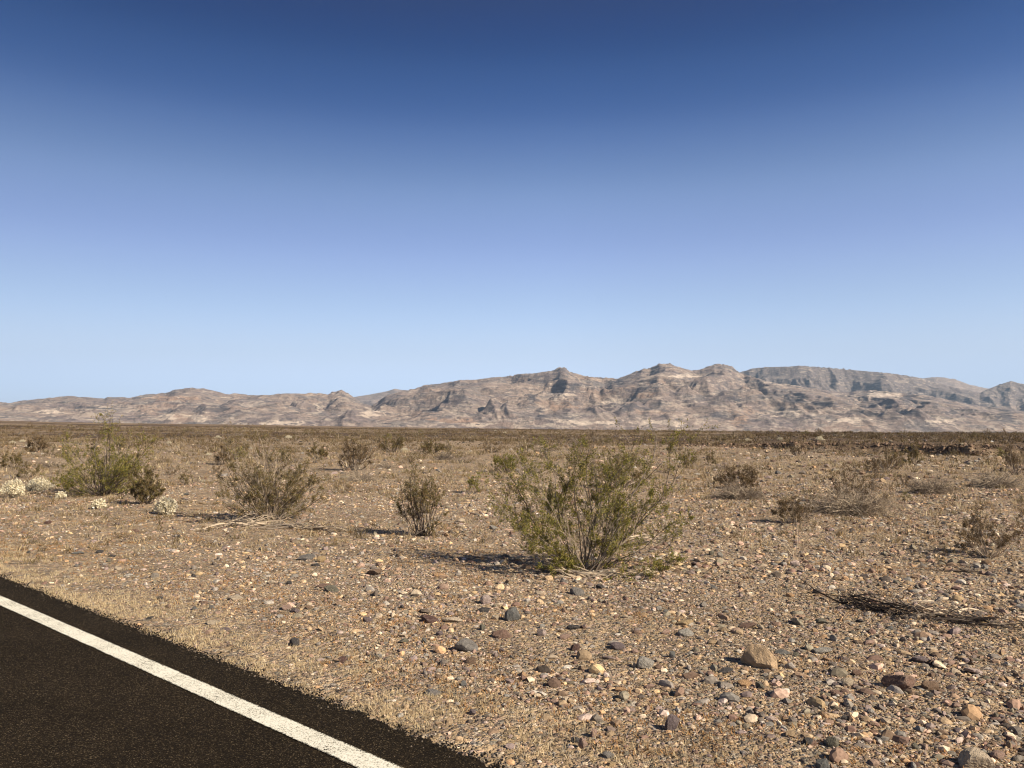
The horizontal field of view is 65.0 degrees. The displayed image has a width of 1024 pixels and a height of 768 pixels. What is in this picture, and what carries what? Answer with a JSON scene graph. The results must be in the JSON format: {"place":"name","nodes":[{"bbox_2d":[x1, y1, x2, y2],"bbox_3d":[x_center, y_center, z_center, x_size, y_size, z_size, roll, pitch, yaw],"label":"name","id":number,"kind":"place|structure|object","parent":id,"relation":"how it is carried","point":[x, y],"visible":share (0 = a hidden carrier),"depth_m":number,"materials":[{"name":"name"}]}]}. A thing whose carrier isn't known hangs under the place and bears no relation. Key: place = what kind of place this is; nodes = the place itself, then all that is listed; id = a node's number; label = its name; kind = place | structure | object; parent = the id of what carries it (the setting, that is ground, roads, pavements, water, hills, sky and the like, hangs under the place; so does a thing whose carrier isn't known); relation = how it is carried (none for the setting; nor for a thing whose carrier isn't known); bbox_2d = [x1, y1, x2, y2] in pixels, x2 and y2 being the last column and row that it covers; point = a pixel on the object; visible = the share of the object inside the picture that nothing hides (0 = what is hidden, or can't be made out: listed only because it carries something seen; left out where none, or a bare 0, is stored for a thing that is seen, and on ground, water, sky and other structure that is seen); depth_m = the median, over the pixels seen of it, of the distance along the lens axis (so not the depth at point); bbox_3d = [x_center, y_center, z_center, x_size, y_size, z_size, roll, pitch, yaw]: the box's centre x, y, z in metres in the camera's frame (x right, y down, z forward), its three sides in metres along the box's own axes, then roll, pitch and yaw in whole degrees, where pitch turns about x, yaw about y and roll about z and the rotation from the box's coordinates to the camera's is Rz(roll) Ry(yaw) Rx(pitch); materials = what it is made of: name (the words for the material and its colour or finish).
{"place":"outdoors","nodes":[
{"label":"outdoors","id":0,"kind":"place"},
{"bbox_2d":[0,572,519,767],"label":"road","id":1,"kind":"structure","parent":0,"point":[67,701],"depth_m":4.33,"materials":[{"name":"asphalt"}]},
{"bbox_2d":[0,595,402,767],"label":"road edge line","id":2,"kind":"object","parent":1,"relation":"on","point":[356,757],"visible":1,"depth_m":4.59,"materials":[{"name":"paint"}]},
{"bbox_2d":[0,533,761,767],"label":"dry grass","id":3,"kind":"structure","parent":0,"point":[262,662],"depth_m":5.42,"materials":[{"name":"plant"}]},
{"bbox_2d":[0,421,1023,767],"bbox_3d":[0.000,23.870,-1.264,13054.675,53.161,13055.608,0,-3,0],"label":"ground","id":4,"kind":"structure","parent":0,"point":[280,653],"depth_m":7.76,"materials":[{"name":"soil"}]},
{"bbox_2d":[0,478,27,497],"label":"pale shrub","id":5,"kind":"object","parent":4,"relation":"on","point":[15,488],"visible":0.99,"depth_m":18.10,"materials":[{"name":"beige plant"}]},
{"bbox_2d":[0,453,27,467],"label":"dry shrub","id":6,"kind":"object","parent":4,"relation":"on","point":[5,460],"visible":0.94,"depth_m":29.10,"materials":[{"name":"beige plant"}]},
{"bbox_2d":[15,460,41,477],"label":"dry shrub","id":7,"kind":"object","parent":4,"relation":"on","point":[24,472],"visible":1,"depth_m":24.36,"materials":[{"name":"plant"}]},
{"bbox_2d":[24,435,50,451],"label":"dry shrub","id":8,"kind":"object","parent":4,"relation":"on","point":[40,442],"visible":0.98,"depth_m":43.30,"materials":[{"name":"plant"}]},
{"bbox_2d":[24,476,54,490],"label":"pale shrub","id":9,"kind":"object","parent":4,"relation":"on","point":[41,484],"visible":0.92,"depth_m":19.77,"materials":[{"name":"beige plant"}]},
{"bbox_2d":[32,457,66,467],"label":"dead shrub","id":10,"kind":"object","parent":4,"relation":"on","point":[49,465],"visible":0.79,"depth_m":29.52,"materials":[{"name":"beige plant"}]},
{"bbox_2d":[55,491,66,498],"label":"pale shrub","id":11,"kind":"object","parent":4,"relation":"on","point":[62,495],"visible":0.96,"depth_m":17.78,"materials":[{"name":"beige plant"}]},
{"bbox_2d":[91,498,107,508],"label":"pale shrub","id":12,"kind":"object","parent":4,"relation":"on","point":[99,503],"visible":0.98,"depth_m":15.50,"materials":[{"name":"beige plant"}]},
{"bbox_2d":[39,403,162,496],"bbox_3d":[-9.629,1.524,18.831,2.480,2.264,2.120,2,-4,-33],"label":"creosote bush","id":13,"kind":"object","parent":4,"relation":"on","point":[119,471],"visible":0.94,"depth_m":18.78,"materials":[{"name":"green plant"}]},
{"bbox_2d":[126,461,165,503],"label":"creosote bush","id":14,"kind":"object","parent":4,"relation":"on","point":[156,490],"visible":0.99,"depth_m":16.24,"materials":[{"name":"green plant"}]},
{"bbox_2d":[153,496,178,514],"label":"pale shrub","id":15,"kind":"object","parent":4,"relation":"on","point":[165,505],"visible":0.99,"depth_m":14.53,"materials":[{"name":"beige plant"}]},
{"bbox_2d":[165,464,179,474],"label":"dry shrub","id":16,"kind":"object","parent":4,"relation":"on","point":[172,472],"visible":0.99,"depth_m":25.85,"materials":[{"name":"brown plant"}]},
{"bbox_2d":[178,468,193,484],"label":"dry shrub","id":17,"kind":"object","parent":4,"relation":"on","point":[184,478],"visible":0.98,"depth_m":21.49,"materials":[{"name":"brown plant"}]},
{"bbox_2d":[213,445,233,464],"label":"dry shrub","id":18,"kind":"object","parent":4,"relation":"on","point":[221,453],"visible":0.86,"depth_m":31.11,"materials":[{"name":"brown plant"}]},
{"bbox_2d":[227,446,248,459],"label":"dry shrub","id":19,"kind":"object","parent":4,"relation":"on","point":[240,450],"visible":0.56,"depth_m":35.25,"materials":[{"name":"brown plant"}]},
{"bbox_2d":[194,512,294,529],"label":"fallen branch","id":20,"kind":"object","parent":4,"relation":"on","point":[254,523],"visible":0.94,"depth_m":12.89,"materials":[{"name":"wood"}]},
{"bbox_2d":[210,421,329,522],"bbox_3d":[-4.124,1.482,13.878,2.088,1.809,2.018,0,-3,0],"label":"creosote bush","id":21,"kind":"object","parent":4,"relation":"on","point":[268,498],"visible":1,"depth_m":13.67,"materials":[{"name":"green plant"}]},
{"bbox_2d":[265,451,285,465],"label":"dry shrub","id":22,"kind":"object","parent":4,"relation":"on","point":[272,460],"visible":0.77,"depth_m":30.42,"materials":[{"name":"brown plant"}]},
{"bbox_2d":[289,637,299,645],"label":"stone","id":23,"kind":"object","parent":4,"relation":"on","point":[293,641],"visible":0.97,"depth_m":5.85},
{"bbox_2d":[253,513,358,533],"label":"fallen branch","id":24,"kind":"object","parent":4,"relation":"on","point":[296,525],"visible":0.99,"depth_m":12.52,"materials":[{"name":"wood"}]},
{"bbox_2d":[297,554,314,559],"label":"stone","id":25,"kind":"object","parent":4,"relation":"on","point":[307,556],"visible":0.99,"depth_m":9.63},
{"bbox_2d":[306,441,328,458],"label":"dry shrub","id":26,"kind":"object","parent":4,"relation":"on","point":[321,452],"visible":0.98,"depth_m":34.65,"materials":[{"name":"brown plant"}]},
{"bbox_2d":[324,585,339,591],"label":"stone","id":27,"kind":"object","parent":4,"relation":"on","point":[328,588],"visible":0.95,"depth_m":7.71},
{"bbox_2d":[336,436,373,469],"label":"dry shrub","id":28,"kind":"object","parent":4,"relation":"on","point":[348,456],"visible":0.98,"depth_m":27.95,"materials":[{"name":"brown plant"}]},
{"bbox_2d":[331,462,386,481],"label":"dead shrub","id":29,"kind":"object","parent":4,"relation":"on","point":[358,477],"visible":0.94,"depth_m":23.09,"materials":[{"name":"brown plant"}]},
{"bbox_2d":[358,437,381,451],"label":"dry shrub","id":30,"kind":"object","parent":4,"relation":"on","point":[371,448],"visible":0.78,"depth_m":45.12,"materials":[{"name":"brown plant"}]},
{"bbox_2d":[367,569,382,574],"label":"stone","id":31,"kind":"object","parent":4,"relation":"on","point":[374,571],"visible":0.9,"depth_m":8.63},
{"bbox_2d":[375,460,396,467],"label":"dead shrub","id":32,"kind":"object","parent":4,"relation":"on","point":[387,464],"visible":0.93,"depth_m":29.27,"materials":[{"name":"beige plant"}]},
{"bbox_2d":[377,434,405,452],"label":"dry shrub","id":33,"kind":"object","parent":4,"relation":"on","point":[398,445],"visible":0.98,"depth_m":45.72,"materials":[{"name":"brown plant"}]},
{"bbox_2d":[386,454,448,536],"bbox_3d":[-1.378,1.661,11.900,0.835,1.269,0.723,-2,-4,37],"label":"creosote bush","id":34,"kind":"object","parent":4,"relation":"on","point":[416,495],"visible":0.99,"depth_m":11.86,"materials":[{"name":"green plant"}]},
{"bbox_2d":[421,615,438,622],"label":"stone","id":35,"kind":"object","parent":4,"relation":"on","point":[428,619],"visible":0.94,"depth_m":6.56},
{"bbox_2d":[419,437,446,453],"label":"dry shrub","id":36,"kind":"object","parent":4,"relation":"on","point":[427,446],"visible":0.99,"depth_m":43.20,"materials":[{"name":"brown plant"}]},
{"bbox_2d":[425,688,441,695],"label":"stone","id":37,"kind":"object","parent":4,"relation":"on","point":[435,692],"visible":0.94,"depth_m":4.80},
{"bbox_2d":[433,451,455,459],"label":"dead shrub","id":38,"kind":"object","parent":4,"relation":"on","point":[446,456],"visible":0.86,"depth_m":35.83,"materials":[{"name":"brown plant"}]},
{"bbox_2d":[442,617,462,621],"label":"stone","id":39,"kind":"object","parent":4,"relation":"on","point":[452,619],"visible":1,"depth_m":6.60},
{"bbox_2d":[455,638,477,651],"bbox_3d":[-0.319,1.861,5.728,0.171,0.087,0.135,15,-9,3],"label":"stone","id":40,"kind":"object","parent":4,"relation":"on","point":[465,644],"visible":0.96,"depth_m":5.68,"materials":[{"name":"stone"}]},
{"bbox_2d":[465,657,476,664],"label":"stone","id":41,"kind":"object","parent":4,"relation":"on","point":[470,660],"visible":1,"depth_m":5.39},
{"bbox_2d":[465,470,489,492],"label":"creosote bush","id":42,"kind":"object","parent":4,"relation":"on","point":[472,481],"visible":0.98,"depth_m":19.28,"materials":[{"name":"green plant"}]},
{"bbox_2d":[480,595,490,604],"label":"stone","id":43,"kind":"object","parent":4,"relation":"on","point":[485,599],"visible":1,"depth_m":7.25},
{"bbox_2d":[483,436,505,452],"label":"dry shrub","id":44,"kind":"object","parent":4,"relation":"on","point":[490,449],"visible":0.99,"depth_m":45.42,"materials":[{"name":"brown plant"}]},
{"bbox_2d":[492,628,511,638],"bbox_3d":[-0.078,1.888,6.092,0.151,0.065,0.128,-4,4,-14],"label":"stone","id":45,"kind":"object","parent":4,"relation":"on","point":[504,633],"visible":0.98,"depth_m":6.05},
{"bbox_2d":[490,453,519,472],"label":"creosote bush","id":46,"kind":"object","parent":4,"relation":"on","point":[501,460],"visible":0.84,"depth_m":26.90,"materials":[{"name":"green plant"}]},
{"bbox_2d":[0,424,1023,564],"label":"dry scrub","id":47,"kind":"object","parent":4,"relation":"on","point":[702,476],"visible":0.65,"depth_m":32.79,"materials":[{"name":"brown plant"}]},
{"bbox_2d":[0,474,1023,767],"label":"dry weeds","id":48,"kind":"object","parent":4,"relation":"on","point":[514,620],"visible":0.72,"depth_m":6.48,"materials":[{"name":"beige plant"}]},
{"bbox_2d":[505,607,519,620],"bbox_3d":[0.004,1.915,6.690,0.134,0.120,0.098,1,-9,-4],"label":"stone","id":49,"kind":"object","parent":4,"relation":"on","point":[512,614],"visible":0.99,"depth_m":6.65,"materials":[{"name":"stone"}]},
{"bbox_2d":[508,445,532,458],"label":"dry shrub","id":50,"kind":"object","parent":4,"relation":"on","point":[523,452],"visible":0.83,"depth_m":37.46,"materials":[{"name":"brown plant"}]},
{"bbox_2d":[518,441,534,451],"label":"dry shrub","id":51,"kind":"object","parent":4,"relation":"on","point":[527,449],"visible":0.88,"depth_m":46.14,"materials":[{"name":"beige plant"}]},
{"bbox_2d":[510,452,544,479],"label":"bare shrub","id":52,"kind":"object","parent":4,"relation":"on","point":[520,464],"visible":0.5,"depth_m":23.98,"materials":[{"name":"brown plant"}]},
{"bbox_2d":[570,587,583,595],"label":"stone","id":53,"kind":"object","parent":4,"relation":"on","point":[576,591],"visible":1,"depth_m":7.78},
{"bbox_2d":[578,737,587,748],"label":"stone","id":54,"kind":"object","parent":4,"relation":"on","point":[583,743],"visible":1,"depth_m":3.99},
{"bbox_2d":[481,415,717,581],"bbox_3d":[1.026,1.224,9.114,2.804,1.894,1.628,0,-3,0],"label":"creosote bush","id":55,"kind":"object","parent":4,"relation":"on","point":[607,543],"visible":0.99,"depth_m":8.96,"materials":[{"name":"green plant"}]},
{"bbox_2d":[544,561,668,581],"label":"fallen branch","id":56,"kind":"object","parent":4,"relation":"on","point":[589,573],"visible":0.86,"depth_m":8.64,"materials":[{"name":"wood"}]},
{"bbox_2d":[603,751,613,757],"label":"stone","id":57,"kind":"object","parent":4,"relation":"on","point":[608,754],"visible":1,"depth_m":3.88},
{"bbox_2d":[610,642,624,649],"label":"stone","id":58,"kind":"object","parent":4,"relation":"on","point":[617,645],"visible":1,"depth_m":5.79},
{"bbox_2d":[585,453,656,487],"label":"dry shrub","id":59,"kind":"object","parent":4,"relation":"on","point":[638,473],"visible":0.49,"depth_m":21.12,"materials":[{"name":"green plant"}]},
{"bbox_2d":[636,656,653,668],"bbox_3d":[0.892,1.860,5.369,0.121,0.082,0.097,4,-13,6],"label":"stone","id":60,"kind":"object","parent":4,"relation":"on","point":[644,662],"visible":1,"depth_m":5.34,"materials":[{"name":"stone"}]},
{"bbox_2d":[624,528,684,543],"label":"fallen branch","id":61,"kind":"object","parent":4,"relation":"on","point":[647,536],"visible":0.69,"depth_m":10.82,"materials":[{"name":"wood"}]},
{"bbox_2d":[664,714,679,730],"bbox_3d":[0.849,1.785,4.245,0.085,0.093,0.047,7,0,-9],"label":"stone","id":62,"kind":"object","parent":4,"relation":"on","point":[672,722],"visible":1,"depth_m":4.23,"materials":[{"name":"stone"}]},
{"bbox_2d":[677,619,691,624],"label":"stone","id":63,"kind":"object","parent":4,"relation":"on","point":[684,622],"visible":0.98,"depth_m":6.53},
{"bbox_2d":[678,628,693,635],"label":"stone","id":64,"kind":"object","parent":4,"relation":"on","point":[686,632],"visible":1,"depth_m":6.20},
{"bbox_2d":[679,449,697,467],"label":"dry shrub","id":65,"kind":"object","parent":4,"relation":"on","point":[686,462],"visible":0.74,"depth_m":31.47,"materials":[{"name":"brown plant"}]},
{"bbox_2d":[704,450,717,465],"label":"dry shrub","id":66,"kind":"object","parent":4,"relation":"on","point":[709,458],"visible":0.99,"depth_m":32.12,"materials":[{"name":"brown plant"}]},
{"bbox_2d":[718,667,732,673],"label":"stone","id":67,"kind":"object","parent":4,"relation":"on","point":[724,670],"visible":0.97,"depth_m":5.23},
{"bbox_2d":[712,464,758,488],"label":"dry shrub","id":68,"kind":"object","parent":4,"relation":"on","point":[742,477],"visible":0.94,"depth_m":20.61,"materials":[{"name":"brown plant"}]},
{"bbox_2d":[702,479,770,500],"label":"dead shrub","id":69,"kind":"object","parent":4,"relation":"on","point":[737,493],"visible":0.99,"depth_m":17.54,"materials":[{"name":"brown plant"}]},
{"bbox_2d":[737,679,751,686],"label":"stone","id":70,"kind":"object","parent":4,"relation":"on","point":[743,682],"visible":1,"depth_m":4.98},
{"bbox_2d":[739,622,756,627],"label":"stone","id":71,"kind":"object","parent":4,"relation":"on","point":[747,625],"visible":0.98,"depth_m":6.49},
{"bbox_2d":[740,643,777,669],"bbox_3d":[1.658,1.838,5.366,0.248,0.202,0.141,23,15,39],"label":"stone","id":72,"kind":"object","parent":4,"relation":"on","point":[758,656],"visible":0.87,"depth_m":5.33,"materials":[{"name":"stone"}]},
{"bbox_2d":[770,496,814,522],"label":"dry shrub","id":73,"kind":"object","parent":4,"relation":"on","point":[797,508],"visible":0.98,"depth_m":13.34,"materials":[{"name":"brown plant"}]},
{"bbox_2d":[773,498,821,554],"bbox_3d":[3.578,1.776,10.069,0.465,0.820,0.484,-3,-4,43],"label":"bare shrub","id":74,"kind":"object","parent":4,"relation":"on","point":[797,535],"visible":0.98,"depth_m":10.08,"materials":[{"name":"brown plant"}]},
{"bbox_2d":[789,442,806,455],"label":"dry shrub","id":75,"kind":"object","parent":4,"relation":"on","point":[792,450],"visible":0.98,"depth_m":40.47,"materials":[{"name":"brown plant"}]},
{"bbox_2d":[803,737,812,744],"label":"stone","id":76,"kind":"object","parent":4,"relation":"on","point":[809,741],"visible":0.99,"depth_m":4.00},
{"bbox_2d":[808,446,830,452],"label":"dead shrub","id":77,"kind":"object","parent":4,"relation":"on","point":[819,449],"visible":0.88,"depth_m":45.94,"materials":[{"name":"beige plant"}]},
{"bbox_2d":[811,647,831,653],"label":"stone","id":78,"kind":"object","parent":4,"relation":"on","point":[820,650],"visible":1,"depth_m":5.70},
{"bbox_2d":[815,758,829,767],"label":"stone","id":79,"kind":"object","parent":4,"relation":"on","point":[822,763],"visible":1,"depth_m":3.71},
{"bbox_2d":[826,736,838,746],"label":"stone","id":80,"kind":"object","parent":4,"relation":"on","point":[832,741],"visible":0.99,"depth_m":3.96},
{"bbox_2d":[841,677,853,685],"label":"stone","id":81,"kind":"object","parent":4,"relation":"on","point":[846,681],"visible":1,"depth_m":4.94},
{"bbox_2d":[799,469,909,517],"bbox_3d":[6.354,2.006,15.063,2.002,0.892,1.932,-1,-3,26],"label":"dead shrub","id":82,"kind":"object","parent":4,"relation":"on","point":[852,506],"visible":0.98,"depth_m":14.77,"materials":[{"name":"brown plant"}]},
{"bbox_2d":[830,461,893,504],"bbox_3d":[7.022,2.043,16.327,1.087,0.985,1.187,2,-4,-35],"label":"dry shrub","id":83,"kind":"object","parent":4,"relation":"on","point":[856,486],"visible":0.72,"depth_m":16.29,"materials":[{"name":"brown plant"}]},
{"bbox_2d":[793,580,968,629],"bbox_3d":[3.106,1.838,7.020,0.654,0.287,1.538,2,-4,-31],"label":"fallen branch","id":84,"kind":"object","parent":4,"relation":"on","point":[872,605],"visible":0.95,"depth_m":6.97,"materials":[{"name":"wood"}]},
{"bbox_2d":[863,448,903,471],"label":"dry shrub","id":85,"kind":"object","parent":4,"relation":"on","point":[882,467],"visible":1,"depth_m":27.49,"materials":[{"name":"brown plant"}]},
{"bbox_2d":[881,674,915,689],"bbox_3d":[2.367,1.819,4.925,0.197,0.094,0.136,-14,-3,13],"label":"stone","id":86,"kind":"object","parent":4,"relation":"on","point":[901,682],"visible":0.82,"depth_m":4.88,"materials":[{"name":"stone"}]},
{"bbox_2d":[892,472,912,483],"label":"dry shrub","id":87,"kind":"object","parent":4,"relation":"on","point":[896,480],"visible":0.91,"depth_m":21.74,"materials":[{"name":"beige plant"}]},
{"bbox_2d":[903,442,924,464],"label":"dry shrub","id":88,"kind":"object","parent":4,"relation":"on","point":[915,452],"visible":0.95,"depth_m":32.49,"materials":[{"name":"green plant"}]},
{"bbox_2d":[911,656,927,661],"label":"stone","id":89,"kind":"object","parent":4,"relation":"on","point":[920,658],"visible":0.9,"depth_m":5.47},
{"bbox_2d":[898,474,958,494],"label":"dead shrub","id":90,"kind":"object","parent":4,"relation":"on","point":[931,488],"visible":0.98,"depth_m":19.04,"materials":[{"name":"beige plant"}]},
{"bbox_2d":[921,680,938,689],"bbox_3d":[2.555,1.840,4.913,0.117,0.058,0.080,0,-3,-7],"label":"stone","id":91,"kind":"object","parent":4,"relation":"on","point":[929,685],"visible":0.93,"depth_m":4.89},
{"bbox_2d":[912,597,986,617],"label":"fallen branch","id":92,"kind":"object","parent":4,"relation":"on","point":[933,602],"visible":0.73,"depth_m":6.66,"materials":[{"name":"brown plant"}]},
{"bbox_2d":[917,562,982,573],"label":"fallen branch","id":93,"kind":"object","parent":4,"relation":"on","point":[964,569],"visible":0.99,"depth_m":8.94,"materials":[{"name":"wood"}]},
{"bbox_2d":[887,588,1022,633],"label":"fallen branch","id":94,"kind":"object","parent":4,"relation":"on","point":[973,619],"visible":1,"depth_m":6.45,"materials":[{"name":"wood"}]},
{"bbox_2d":[963,667,982,673],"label":"stone","id":95,"kind":"object","parent":4,"relation":"on","point":[973,670],"visible":0.98,"depth_m":5.22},
{"bbox_2d":[958,747,995,767],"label":"stone","id":96,"kind":"object","parent":4,"relation":"on","point":[972,757],"visible":0.99,"depth_m":3.72,"materials":[{"name":"stone"}]},
{"bbox_2d":[952,502,1023,556],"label":"dry shrub","id":97,"kind":"object","parent":4,"relation":"on","point":[971,536],"visible":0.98,"depth_m":9.99,"materials":[{"name":"brown plant"}]},
{"bbox_2d":[959,465,1023,487],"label":"dead shrub","id":98,"kind":"object","parent":4,"relation":"on","point":[993,482],"visible":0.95,"depth_m":20.71,"materials":[{"name":"beige plant"}]},
{"bbox_2d":[989,750,1004,759],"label":"stone","id":99,"kind":"object","parent":4,"relation":"on","point":[997,754],"visible":0.88,"depth_m":3.85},
{"bbox_2d":[995,428,1018,441],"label":"dry shrub","id":100,"kind":"object","parent":4,"relation":"on","point":[1005,437],"visible":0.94,"depth_m":50.72,"materials":[{"name":"brown plant"}]},
{"bbox_2d":[994,442,1023,474],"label":"dry shrub","id":101,"kind":"object","parent":4,"relation":"on","point":[1013,461],"visible":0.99,"depth_m":25.45,"materials":[{"name":"brown plant"}]},
{"bbox_2d":[0,363,1023,432],"bbox_3d":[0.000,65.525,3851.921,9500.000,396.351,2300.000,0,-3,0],"label":"mountain range","id":102,"kind":"structure","parent":0,"point":[722,397],"depth_m":3057.39,"materials":[{"name":"stone"}]},
{"bbox_2d":[0,0,1023,402],"label":"sky","id":103,"kind":"structure","parent":0,"point":[356,198],"materials":[{"name":"blue"}]},
{"bbox_2d":[354,377,987,405],"bbox_3d":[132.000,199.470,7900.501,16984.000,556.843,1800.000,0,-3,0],"label":"hills","id":104,"kind":"structure","parent":0,"point":[371,399],"depth_m":7937.00,"materials":[{"name":"stone"}]},
{"bbox_2d":[740,366,1023,410],"bbox_3d":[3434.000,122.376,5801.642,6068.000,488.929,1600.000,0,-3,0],"label":"ridge","id":105,"kind":"structure","parent":0,"point":[1008,395],"depth_m":5578.96,"materials":[{"name":"stone"}]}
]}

